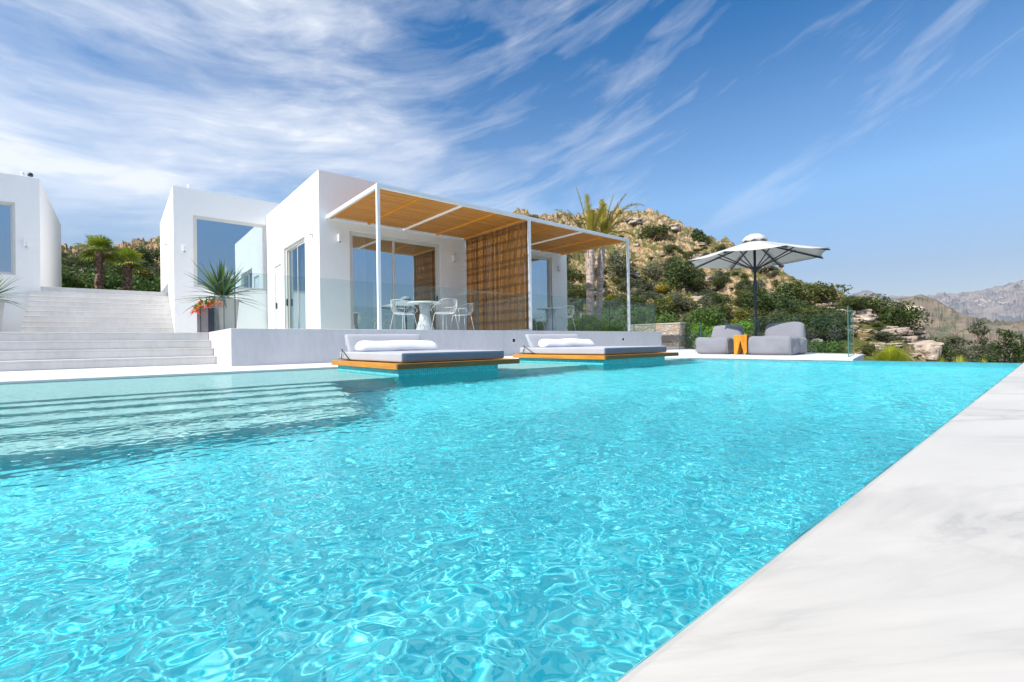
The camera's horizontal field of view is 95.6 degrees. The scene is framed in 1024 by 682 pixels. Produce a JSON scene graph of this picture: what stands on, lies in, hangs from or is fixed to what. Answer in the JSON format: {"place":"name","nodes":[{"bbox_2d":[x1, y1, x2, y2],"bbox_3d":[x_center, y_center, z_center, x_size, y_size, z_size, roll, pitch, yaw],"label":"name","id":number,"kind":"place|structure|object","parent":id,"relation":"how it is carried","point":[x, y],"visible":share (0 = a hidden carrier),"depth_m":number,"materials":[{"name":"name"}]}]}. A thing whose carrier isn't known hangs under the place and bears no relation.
{"place":"outdoors","nodes":[
{"label":"outdoors","id":0,"kind":"place"},
{"bbox_2d":[0,349,863,383],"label":"pool deck","id":1,"kind":"structure","parent":0,"point":[14,377],"depth_m":7.16,"materials":[{"name":"stone"}]},
{"bbox_2d":[209,328,661,365],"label":"retaining wall","id":2,"kind":"structure","parent":1,"relation":"on","point":[246,346],"depth_m":9.17,"materials":[{"name":"white paint"}]},
{"bbox_2d":[214,272,235,328],"bbox_3d":[-5.683,-0.710,9.157,0.014,1.007,2.280,-1,0,-40],"label":"glass railing","id":3,"kind":"object","parent":2,"relation":"on","point":[223,300],"visible":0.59,"depth_m":9.15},
{"bbox_2d":[245,272,655,331],"bbox_3d":[0.152,-0.783,12.519,13.180,1.007,0.014,-1,0,-40],"label":"glass railing","id":4,"kind":"object","parent":2,"relation":"on","point":[517,309],"visible":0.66,"depth_m":12.51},
{"bbox_2d":[625,322,685,348],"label":"stone wall","id":5,"kind":"structure","parent":1,"relation":"on","point":[672,334],"depth_m":18.34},
{"bbox_2d":[695,325,743,353],"bbox_3d":[5.071,-0.038,11.286,1.003,0.733,0.843,-1,0,-40],"label":"bean bag lounger","id":6,"kind":"object","parent":1,"relation":"on","point":[720,340],"visible":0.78,"depth_m":11.10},
{"bbox_2d":[734,335,751,354],"bbox_3d":[5.213,0.083,10.476,0.290,0.440,0.290,-1,0,-40],"label":"wooden stool","id":7,"kind":"object","parent":1,"relation":"on","point":[740,344],"visible":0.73,"depth_m":10.40,"materials":[{"name":"orange wood"}]},
{"bbox_2d":[688,233,829,354],"bbox_3d":[5.425,-1.044,10.352,2.675,2.687,2.675,-1,0,28],"label":"parasol","id":8,"kind":"object","parent":1,"relation":"on","point":[754,252],"visible":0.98,"depth_m":10.40,"materials":[{"name":"fabric"}]},
{"bbox_2d":[748,321,806,354],"bbox_3d":[5.727,-0.056,9.994,1.036,0.732,0.877,-1,0,-40],"label":"bean bag lounger","id":9,"kind":"object","parent":1,"relation":"on","point":[786,338],"visible":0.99,"depth_m":9.80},
{"bbox_2d":[61,206,928,360],"bbox_3d":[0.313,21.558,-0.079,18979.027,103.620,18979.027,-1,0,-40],"label":"ground","id":10,"kind":"structure","parent":0,"point":[650,247],"depth_m":52.16,"materials":[{"name":"soil"}]},
{"bbox_2d":[0,173,61,331],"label":"villa","id":11,"kind":"object","parent":10,"relation":"on","point":[30,240],"visible":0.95,"depth_m":14.15,"materials":[{"name":"paint"}]},
{"bbox_2d":[0,201,15,274],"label":"wide window","id":12,"kind":"structure","parent":11,"relation":"in","point":[12,205],"depth_m":13.95,"materials":[{"name":"beige metal"}]},
{"bbox_2d":[61,258,86,269],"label":"shrub","id":13,"kind":"object","parent":10,"relation":"on","point":[75,263],"visible":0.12,"depth_m":36.95,"materials":[{"name":"green plant"}]},
{"bbox_2d":[72,234,121,288],"bbox_3d":[-18.183,-2.938,20.415,1.612,3.562,1.732,-1,0,12],"label":"fan palm","id":14,"kind":"object","parent":10,"relation":"on","point":[104,243],"visible":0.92,"depth_m":20.40,"materials":[{"name":"green plant"}]},
{"bbox_2d":[61,264,160,291],"bbox_3d":[-20.762,-2.490,23.015,8.443,2.699,2.745,-1,0,-40],"label":"dark hedge","id":15,"kind":"object","parent":10,"relation":"on","point":[69,280],"visible":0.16,"depth_m":23.00,"materials":[{"name":"green plant"}]},
{"bbox_2d":[93,264,154,281],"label":"shrub","id":16,"kind":"object","parent":10,"relation":"on","point":[116,268],"visible":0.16,"depth_m":27.30,"materials":[{"name":"green plant"}]},
{"bbox_2d":[109,247,145,290],"bbox_3d":[-17.206,-2.685,20.784,1.489,3.045,1.415,-1,0,-40],"label":"fan palm","id":17,"kind":"object","parent":10,"relation":"on","point":[127,254],"visible":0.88,"depth_m":20.70,"materials":[{"name":"green plant"}]},
{"bbox_2d":[131,245,159,264],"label":"shrub","id":18,"kind":"object","parent":10,"relation":"on","point":[146,254],"visible":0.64,"depth_m":47.54,"materials":[{"name":"green plant"}]},
{"bbox_2d":[160,186,278,331],"bbox_3d":[-9.710,-2.483,19.348,7.740,4.870,5.990,-1,0,-40],"label":"villa","id":19,"kind":"object","parent":10,"relation":"on","point":[199,228],"visible":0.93,"depth_m":16.02,"materials":[{"name":"paint"}]},
{"bbox_2d":[193,215,266,290],"bbox_3d":[-9.545,-2.924,15.777,2.140,2.340,0.100,-1,0,-40],"label":"corner window","id":20,"kind":"structure","parent":19,"relation":"in","point":[255,234],"depth_m":16.10,"materials":[{"name":"beige metal"}]},
{"bbox_2d":[567,271,585,282],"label":"shrub","id":21,"kind":"object","parent":10,"relation":"on","point":[579,275],"visible":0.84,"depth_m":42.08,"materials":[{"name":"green plant"}]},
{"bbox_2d":[567,283,596,300],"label":"shrub","id":22,"kind":"object","parent":10,"relation":"on","point":[580,291],"visible":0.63,"depth_m":35.54,"materials":[{"name":"green plant"}]},
{"bbox_2d":[568,298,595,314],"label":"shrub","id":23,"kind":"object","parent":10,"relation":"on","point":[581,303],"visible":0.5,"depth_m":34.01,"materials":[{"name":"green plant"}]},
{"bbox_2d":[555,192,618,317],"bbox_3d":[3.007,-3.172,18.448,2.639,6.134,0.869,-1,0,6],"label":"date palm","id":24,"kind":"object","parent":10,"relation":"on","point":[590,264],"visible":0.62,"depth_m":18.45,"materials":[{"name":"green plant"}]},
{"bbox_2d":[579,194,647,320],"bbox_3d":[4.181,-3.058,18.976,2.758,5.879,1.605,-1,0,24],"label":"date palm","id":25,"kind":"object","parent":10,"relation":"on","point":[601,257],"visible":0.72,"depth_m":18.79,"materials":[{"name":"green plant"}]},
{"bbox_2d":[604,248,637,277],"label":"shrub","id":26,"kind":"object","parent":10,"relation":"on","point":[617,264],"visible":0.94,"depth_m":41.06,"materials":[{"name":"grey plant"}]},
{"bbox_2d":[606,294,639,309],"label":"shrub","id":27,"kind":"object","parent":10,"relation":"on","point":[616,301],"visible":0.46,"depth_m":31.37,"materials":[{"name":"green plant"}]},
{"bbox_2d":[628,218,644,225],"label":"boulder","id":28,"kind":"object","parent":10,"relation":"on","point":[638,221],"visible":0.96,"depth_m":66.26,"materials":[{"name":"stone"}]},
{"bbox_2d":[633,277,655,291],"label":"shrub","id":29,"kind":"object","parent":10,"relation":"on","point":[642,282],"visible":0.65,"depth_m":40.27,"materials":[{"name":"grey plant"}]},
{"bbox_2d":[639,290,660,300],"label":"shrub","id":30,"kind":"object","parent":10,"relation":"on","point":[651,295],"visible":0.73,"depth_m":33.29,"materials":[{"name":"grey plant"}]},
{"bbox_2d":[637,257,667,280],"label":"shrub","id":31,"kind":"object","parent":10,"relation":"on","point":[652,267],"visible":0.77,"depth_m":42.92,"materials":[{"name":"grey plant"}]},
{"bbox_2d":[637,224,672,241],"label":"shrub","id":32,"kind":"object","parent":10,"relation":"on","point":[657,231],"visible":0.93,"depth_m":58.52,"materials":[{"name":"green plant"}]},
{"bbox_2d":[646,296,675,314],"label":"shrub","id":33,"kind":"object","parent":10,"relation":"on","point":[655,304],"visible":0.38,"depth_m":27.81,"materials":[{"name":"green plant"}]},
{"bbox_2d":[652,302,682,317],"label":"shrub","id":34,"kind":"object","parent":10,"relation":"on","point":[659,309],"visible":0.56,"depth_m":27.30,"materials":[{"name":"green plant"}]},
{"bbox_2d":[636,305,726,348],"bbox_3d":[6.846,-0.391,19.603,1.825,2.075,4.390,-1,0,-29],"label":"oleander hedge","id":35,"kind":"object","parent":10,"relation":"on","point":[664,317],"visible":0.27,"depth_m":18.61,"materials":[{"name":"green plant"}]},
{"bbox_2d":[662,258,703,290],"bbox_3d":[14.479,-5.667,39.379,3.330,3.000,4.101,-1,0,30],"label":"shrub","id":36,"kind":"object","parent":10,"relation":"on","point":[681,271],"visible":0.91,"depth_m":38.92,"materials":[{"name":"green plant"}]},
{"bbox_2d":[675,297,698,310],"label":"shrub","id":37,"kind":"object","parent":10,"relation":"on","point":[687,307],"visible":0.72,"depth_m":28.35,"materials":[{"name":"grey plant"}]},
{"bbox_2d":[688,276,706,292],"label":"shrub","id":38,"kind":"object","parent":10,"relation":"on","point":[699,281],"visible":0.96,"depth_m":38.82,"materials":[{"name":"green plant"}]},
{"bbox_2d":[690,228,712,245],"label":"shrub","id":39,"kind":"object","parent":10,"relation":"on","point":[696,235],"visible":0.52,"depth_m":65.23,"materials":[{"name":"green plant"}]},
{"bbox_2d":[697,293,721,308],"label":"shrub","id":40,"kind":"object","parent":10,"relation":"on","point":[709,300],"visible":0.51,"depth_m":29.15,"materials":[{"name":"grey plant"}]},
{"bbox_2d":[698,292,732,306],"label":"shrub","id":41,"kind":"object","parent":10,"relation":"on","point":[719,299],"visible":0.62,"depth_m":30.28,"materials":[{"name":"green plant"}]},
{"bbox_2d":[705,275,728,289],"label":"shrub","id":42,"kind":"object","parent":10,"relation":"on","point":[718,280],"visible":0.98,"depth_m":38.42,"materials":[{"name":"green plant"}]},
{"bbox_2d":[708,304,731,316],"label":"shrub","id":43,"kind":"object","parent":10,"relation":"on","point":[725,308],"visible":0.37,"depth_m":25.71,"materials":[{"name":"green plant"}]},
{"bbox_2d":[711,270,729,280],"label":"shrub","id":44,"kind":"object","parent":10,"relation":"on","point":[719,273],"visible":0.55,"depth_m":43.31,"materials":[{"name":"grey plant"}]},
{"bbox_2d":[691,319,757,348],"bbox_3d":[7.375,-0.032,16.282,1.124,1.418,3.052,-1,0,-18],"label":"clipped hedge","id":45,"kind":"object","parent":10,"relation":"on","point":[750,330],"visible":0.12,"depth_m":16.80,"materials":[{"name":"green plant"}]},
{"bbox_2d":[733,306,772,318],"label":"shrub","id":46,"kind":"object","parent":10,"relation":"on","point":[763,310],"visible":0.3,"depth_m":24.45,"materials":[{"name":"green plant"}]},
{"bbox_2d":[736,315,773,331],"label":"shrub","id":47,"kind":"object","parent":10,"relation":"on","point":[765,323],"visible":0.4,"depth_m":22.13,"materials":[{"name":"green plant"}]},
{"bbox_2d":[738,289,800,312],"bbox_3d":[13.749,-1.839,24.907,3.023,1.990,2.455,-1,0,38],"label":"shrub","id":48,"kind":"object","parent":10,"relation":"on","point":[769,299],"visible":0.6,"depth_m":24.40,"materials":[{"name":"green plant"}]},
{"bbox_2d":[762,310,797,322],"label":"shrub","id":49,"kind":"object","parent":10,"relation":"on","point":[781,316],"visible":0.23,"depth_m":22.66,"materials":[{"name":"green plant"}]},
{"bbox_2d":[770,279,813,302],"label":"hill tree","id":50,"kind":"object","parent":10,"relation":"on","point":[794,289],"visible":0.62,"depth_m":33.53,"materials":[{"name":"green plant"}]},
{"bbox_2d":[778,313,821,324],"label":"shrub","id":51,"kind":"object","parent":10,"relation":"on","point":[801,319],"visible":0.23,"depth_m":21.21,"materials":[{"name":"green plant"}]},
{"bbox_2d":[803,315,841,336],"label":"shrub","id":52,"kind":"object","parent":10,"relation":"on","point":[830,322],"visible":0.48,"depth_m":20.55,"materials":[{"name":"green plant"}]},
{"bbox_2d":[807,321,839,340],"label":"shrub","id":53,"kind":"object","parent":10,"relation":"on","point":[835,336],"visible":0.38,"depth_m":20.45,"materials":[{"name":"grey plant"}]},
{"bbox_2d":[799,281,852,303],"bbox_3d":[21.337,-3.197,32.026,2.953,1.981,2.924,-1,0,7],"label":"hill tree","id":54,"kind":"object","parent":10,"relation":"on","point":[819,294],"visible":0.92,"depth_m":31.57,"materials":[{"name":"green plant"}]},
{"bbox_2d":[806,339,847,353],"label":"olive shrubbery","id":55,"kind":"object","parent":10,"relation":"on","point":[828,347],"visible":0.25,"depth_m":16.37,"materials":[{"name":"green plant"}]},
{"bbox_2d":[806,309,851,325],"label":"shrub","id":56,"kind":"object","parent":10,"relation":"on","point":[825,315],"visible":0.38,"depth_m":21.49,"materials":[{"name":"green plant"}]},
{"bbox_2d":[812,323,856,340],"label":"shrub","id":57,"kind":"object","parent":10,"relation":"on","point":[838,331],"visible":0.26,"depth_m":20.46,"materials":[{"name":"green plant"}]},
{"bbox_2d":[834,295,870,311],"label":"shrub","id":58,"kind":"object","parent":10,"relation":"on","point":[855,304],"visible":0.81,"depth_m":26.81,"materials":[{"name":"green plant"}]},
{"bbox_2d":[855,342,879,355],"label":"shrub","id":59,"kind":"object","parent":10,"relation":"on","point":[868,348],"visible":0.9,"depth_m":15.94,"materials":[{"name":"green plant"}]},
{"bbox_2d":[860,314,876,320],"bbox_3d":[20.385,-1.310,26.538,1.047,0.463,0.718,7,1,-42],"label":"boulder","id":60,"kind":"object","parent":10,"relation":"on","point":[869,317],"visible":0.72,"depth_m":26.21,"materials":[{"name":"stone"}]},
{"bbox_2d":[850,293,899,315],"bbox_3d":[21.638,-2.126,28.038,2.736,1.601,2.222,-1,0,4],"label":"hill tree","id":61,"kind":"object","parent":10,"relation":"on","point":[874,305],"visible":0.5,"depth_m":27.68,"materials":[{"name":"green plant"}]},
{"bbox_2d":[869,331,906,341],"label":"shrub","id":62,"kind":"object","parent":10,"relation":"on","point":[881,335],"visible":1,"depth_m":19.90,"materials":[{"name":"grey plant"}]},
{"bbox_2d":[864,344,928,360],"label":"grass tuft","id":63,"kind":"object","parent":10,"relation":"on","point":[890,353],"visible":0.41,"depth_m":10.88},
{"bbox_2d":[875,300,932,330],"bbox_3d":[22.353,-1.259,26.722,2.871,2.310,2.332,-1,0,-15],"label":"hill tree","id":64,"kind":"object","parent":10,"relation":"on","point":[899,316],"visible":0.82,"depth_m":26.43,"materials":[{"name":"green plant"}]},
{"bbox_2d":[908,340,943,347],"bbox_3d":[19.554,0.335,22.375,1.719,0.646,1.252,-7,6,26],"label":"boulder","id":65,"kind":"object","parent":10,"relation":"on","point":[918,344],"visible":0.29,"depth_m":21.95,"materials":[{"name":"stone"}]},
{"bbox_2d":[915,345,942,360],"bbox_3d":[18.638,0.566,20.925,0.755,0.739,1.131,-4,-6,-8],"label":"boulder","id":66,"kind":"object","parent":10,"relation":"on","point":[932,353],"visible":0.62,"depth_m":20.48,"materials":[{"name":"stone"}]},
{"bbox_2d":[926,337,956,361],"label":"bush","id":67,"kind":"object","parent":10,"relation":"on","point":[945,347],"visible":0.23,"depth_m":22.13,"materials":[{"name":"green plant"}]},
{"bbox_2d":[937,334,982,361],"bbox_3d":[24.928,1.265,25.875,3.221,3.358,2.923,-1,0,-40],"label":"bush","id":68,"kind":"object","parent":10,"relation":"on","point":[955,341],"visible":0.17,"depth_m":25.66,"materials":[{"name":"green plant"}]},
{"bbox_2d":[965,319,1002,362],"bbox_3d":[27.408,1.051,27.056,3.201,4.649,2.543,-1,0,-40],"label":"tree","id":69,"kind":"object","parent":10,"relation":"on","point":[981,348],"visible":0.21,"depth_m":26.91,"materials":[{"name":"green plant"}]},
{"bbox_2d":[972,329,1023,362],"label":"bush","id":70,"kind":"object","parent":10,"relation":"on","point":[1013,348],"visible":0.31,"depth_m":23.90,"materials":[{"name":"green plant"}]},
{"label":"raised planting bed","id":71,"kind":"structure","parent":10,"relation":"on","visible":0},
{"bbox_2d":[567,303,656,330],"bbox_3d":[4.673,-0.834,24.300,2.009,2.258,7.001,-1,0,-33],"label":"oleander hedge","id":72,"kind":"object","parent":71,"relation":"on","point":[618,316],"visible":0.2,"depth_m":22.72,"materials":[{"name":"green plant"}]},
{"bbox_2d":[0,358,1022,681],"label":"water","id":73,"kind":"structure","parent":0,"point":[544,522],"depth_m":1.06,"materials":[{"name":"liquid"}]},
{"bbox_2d":[0,0,1023,296],"label":"sky","id":74,"kind":"structure","parent":0,"point":[886,136],"materials":[{"name":"blue"}]},
{"bbox_2d":[187,364,1021,681],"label":"pool basin","id":75,"kind":"object","parent":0,"point":[763,566],"visible":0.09,"depth_m":0.70,"materials":[{"name":"white tile"}]},
{"bbox_2d":[331,358,519,376],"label":"daybed platform","id":76,"kind":"structure","parent":75,"relation":"on","point":[398,369],"depth_m":5.73,"materials":[{"name":"brown wood"}]},
{"bbox_2d":[339,334,503,362],"bbox_3d":[-1.320,0.069,6.517,1.549,0.370,1.957,-1,0,-40],"label":"daybed","id":77,"kind":"object","parent":76,"relation":"on","point":[352,341],"visible":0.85,"depth_m":6.04,"materials":[{"name":"grey fabric"}]},
{"bbox_2d":[355,340,437,351],"bbox_3d":[-1.662,0.070,6.814,1.276,0.164,0.200,-1,0,-40],"label":"bolster pillow","id":78,"kind":"object","parent":77,"relation":"on","point":[393,345],"visible":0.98,"depth_m":6.70,"materials":[{"name":"white fabric"}]},
{"bbox_2d":[513,352,678,364],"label":"daybed platform","id":79,"kind":"structure","parent":75,"relation":"on","point":[590,359],"depth_m":7.82,"materials":[{"name":"brown wood"}]},
{"bbox_2d":[520,334,666,354],"bbox_3d":[1.473,0.036,8.636,1.831,0.370,2.035,-1,0,-40],"label":"daybed","id":80,"kind":"object","parent":79,"relation":"on","point":[533,340],"visible":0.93,"depth_m":8.14,"materials":[{"name":"grey fabric"}]},
{"bbox_2d":[538,339,594,346],"bbox_3d":[1.070,0.037,8.932,1.470,0.170,0.198,-1,0,-40],"label":"bolster pillow","id":81,"kind":"object","parent":80,"relation":"on","point":[563,342],"visible":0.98,"depth_m":8.78,"materials":[{"name":"white fabric"}]},
{"bbox_2d":[616,363,1023,681],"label":"coping","id":82,"kind":"object","parent":75,"relation":"on","point":[909,567],"visible":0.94,"depth_m":0.66,"materials":[{"name":"white stone"}]},
{"bbox_2d":[848,280,1023,321],"bbox_3d":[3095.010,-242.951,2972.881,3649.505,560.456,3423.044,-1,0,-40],"label":"mountain range","id":83,"kind":"structure","parent":0,"point":[1012,295],"depth_m":3072.67,"materials":[{"name":"stone"}]},
{"bbox_2d":[891,294,1023,361],"bbox_3d":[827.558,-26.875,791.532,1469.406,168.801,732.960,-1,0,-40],"label":"brown hill","id":84,"kind":"structure","parent":0,"point":[946,321],"depth_m":835.32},
{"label":"terrace floor","id":85,"kind":"structure","parent":0,"visible":0},
{"bbox_2d":[0,301,4,331],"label":"planter","id":86,"kind":"object","parent":85,"relation":"on","point":[2,303],"visible":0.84,"depth_m":11.61,"materials":[{"name":"concrete"}]},
{"bbox_2d":[0,274,36,310],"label":"yucca plant","id":87,"kind":"object","parent":86,"relation":"in","point":[3,296],"visible":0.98,"depth_m":11.78,"materials":[{"name":"green plant"}]},
{"bbox_2d":[21,286,173,331],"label":"staircase","id":88,"kind":"structure","parent":85,"relation":"on","point":[55,309],"depth_m":14.36,"materials":[{"name":"concrete"}]},
{"bbox_2d":[0,332,215,371],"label":"staircase","id":89,"kind":"structure","parent":85,"relation":"on","point":[56,350],"depth_m":8.47,"materials":[{"name":"concrete"}]},
{"bbox_2d":[197,308,217,331],"bbox_3d":[-7.934,-0.504,12.096,0.440,0.700,0.448,-1,0,-32],"label":"planter","id":90,"kind":"object","parent":85,"relation":"on","point":[206,322],"visible":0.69,"depth_m":11.91,"materials":[{"name":"concrete"}]},
{"bbox_2d":[188,296,225,315],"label":"flowering bromeliads","id":91,"kind":"object","parent":90,"relation":"in","point":[200,304],"visible":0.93,"depth_m":11.98,"materials":[{"name":"orange plant"}]},
{"bbox_2d":[210,298,238,330],"bbox_3d":[-7.802,-0.644,12.600,0.539,0.980,0.539,-1,0,36],"label":"planter","id":92,"kind":"object","parent":85,"relation":"on","point":[229,311],"visible":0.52,"depth_m":12.45,"materials":[{"name":"concrete"}]},
{"bbox_2d":[172,258,269,312],"bbox_3d":[-7.911,-1.511,12.614,2.184,1.520,2.418,-1,0,10],"label":"yucca plant","id":93,"kind":"object","parent":92,"relation":"in","point":[221,276],"visible":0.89,"depth_m":12.35,"materials":[{"name":"green plant"}]},
{"bbox_2d":[390,299,417,329],"bbox_3d":[-2.656,-0.602,11.275,0.610,0.776,0.556,-1,0,37],"label":"wire chair","id":94,"kind":"object","parent":85,"relation":"on","point":[392,306],"visible":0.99,"depth_m":11.17,"materials":[{"name":"white paint"}]},
{"bbox_2d":[266,170,567,330],"bbox_3d":[-3.262,-2.334,17.249,9.522,4.310,5.707,-1,0,-40],"label":"villa","id":95,"kind":"object","parent":85,"relation":"on","point":[306,239],"visible":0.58,"depth_m":13.70,"materials":[{"name":"paint"}]},
{"bbox_2d":[276,264,281,328],"bbox_3d":[-7.642,-1.326,15.307,0.110,2.366,0.892,-1,0,-40],"label":"side door","id":96,"kind":"structure","parent":95,"relation":"in","point":[279,268],"depth_m":15.37,"materials":[{"name":"white paint"}]},
{"bbox_2d":[286,238,305,328],"bbox_3d":[-6.434,-1.545,13.948,0.120,2.800,2.160,-1,0,-40],"label":"sliding door","id":97,"kind":"structure","parent":95,"relation":"in","point":[295,254],"depth_m":14.17,"materials":[{"name":"glass"}]},
{"bbox_2d":[349,231,439,329],"bbox_3d":[-3.377,-1.611,13.647,2.870,2.840,0.120,-1,0,-40],"label":"sliding door","id":98,"kind":"structure","parent":95,"relation":"in","point":[409,263],"depth_m":13.55,"materials":[{"name":"glass"}]},
{"bbox_2d":[508,255,550,330],"bbox_3d":[0.539,-1.706,16.983,2.420,2.940,0.100,-1,0,-40],"label":"sliding door","id":99,"kind":"structure","parent":95,"relation":"in","point":[540,265],"depth_m":17.45,"materials":[{"name":"glass"}]},
{"bbox_2d":[408,301,441,329],"bbox_3d":[-2.173,-0.593,11.600,0.840,0.745,0.840,-1,0,-40],"label":"round table","id":100,"kind":"object","parent":85,"relation":"on","point":[425,322],"visible":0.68,"depth_m":11.47,"materials":[{"name":"white paint"}]},
{"bbox_2d":[431,298,458,329],"bbox_3d":[-1.607,-0.618,11.228,0.556,0.776,0.610,-1,0,44],"label":"wire chair","id":101,"kind":"object","parent":85,"relation":"on","point":[449,312],"visible":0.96,"depth_m":11.24,"materials":[{"name":"white paint"}]},
{"bbox_2d":[450,303,473,329],"bbox_3d":[-1.292,-0.618,12.219,0.556,0.776,0.610,-1,0,-35],"label":"wire chair","id":102,"kind":"object","parent":85,"relation":"on","point":[471,309],"visible":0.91,"depth_m":12.14,"materials":[{"name":"white paint"}]},
{"bbox_2d":[326,183,630,330],"bbox_3d":[-0.458,-1.819,13.923,8.927,3.107,3.156,-1,0,-40],"label":"pergola","id":103,"kind":"object","parent":85,"relation":"on","point":[480,230],"visible":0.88,"depth_m":13.27,"materials":[{"name":"white paint"}]},
{"bbox_2d":[537,307,562,330],"bbox_3d":[1.183,-0.632,14.300,0.800,0.745,0.800,-1,0,-40],"label":"round table","id":104,"kind":"object","parent":85,"relation":"on","point":[548,326],"visible":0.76,"depth_m":14.17,"materials":[{"name":"white paint"}]},
{"bbox_2d":[567,318,584,330],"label":"bush","id":105,"kind":"object","parent":85,"relation":"on","point":[575,323],"visible":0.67,"depth_m":17.12,"materials":[{"name":"green plant"}]},
{"bbox_2d":[578,314,598,330],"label":"bush","id":106,"kind":"object","parent":85,"relation":"on","point":[590,324],"visible":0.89,"depth_m":16.79,"materials":[{"name":"green plant"}]},
{"bbox_2d":[593,316,613,330],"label":"bush","id":107,"kind":"object","parent":85,"relation":"on","point":[602,325],"visible":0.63,"depth_m":17.16,"materials":[{"name":"green plant"}]},
{"bbox_2d":[611,320,625,330],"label":"bush","id":108,"kind":"object","parent":85,"relation":"on","point":[618,326],"visible":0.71,"depth_m":17.04,"materials":[{"name":"green plant"}]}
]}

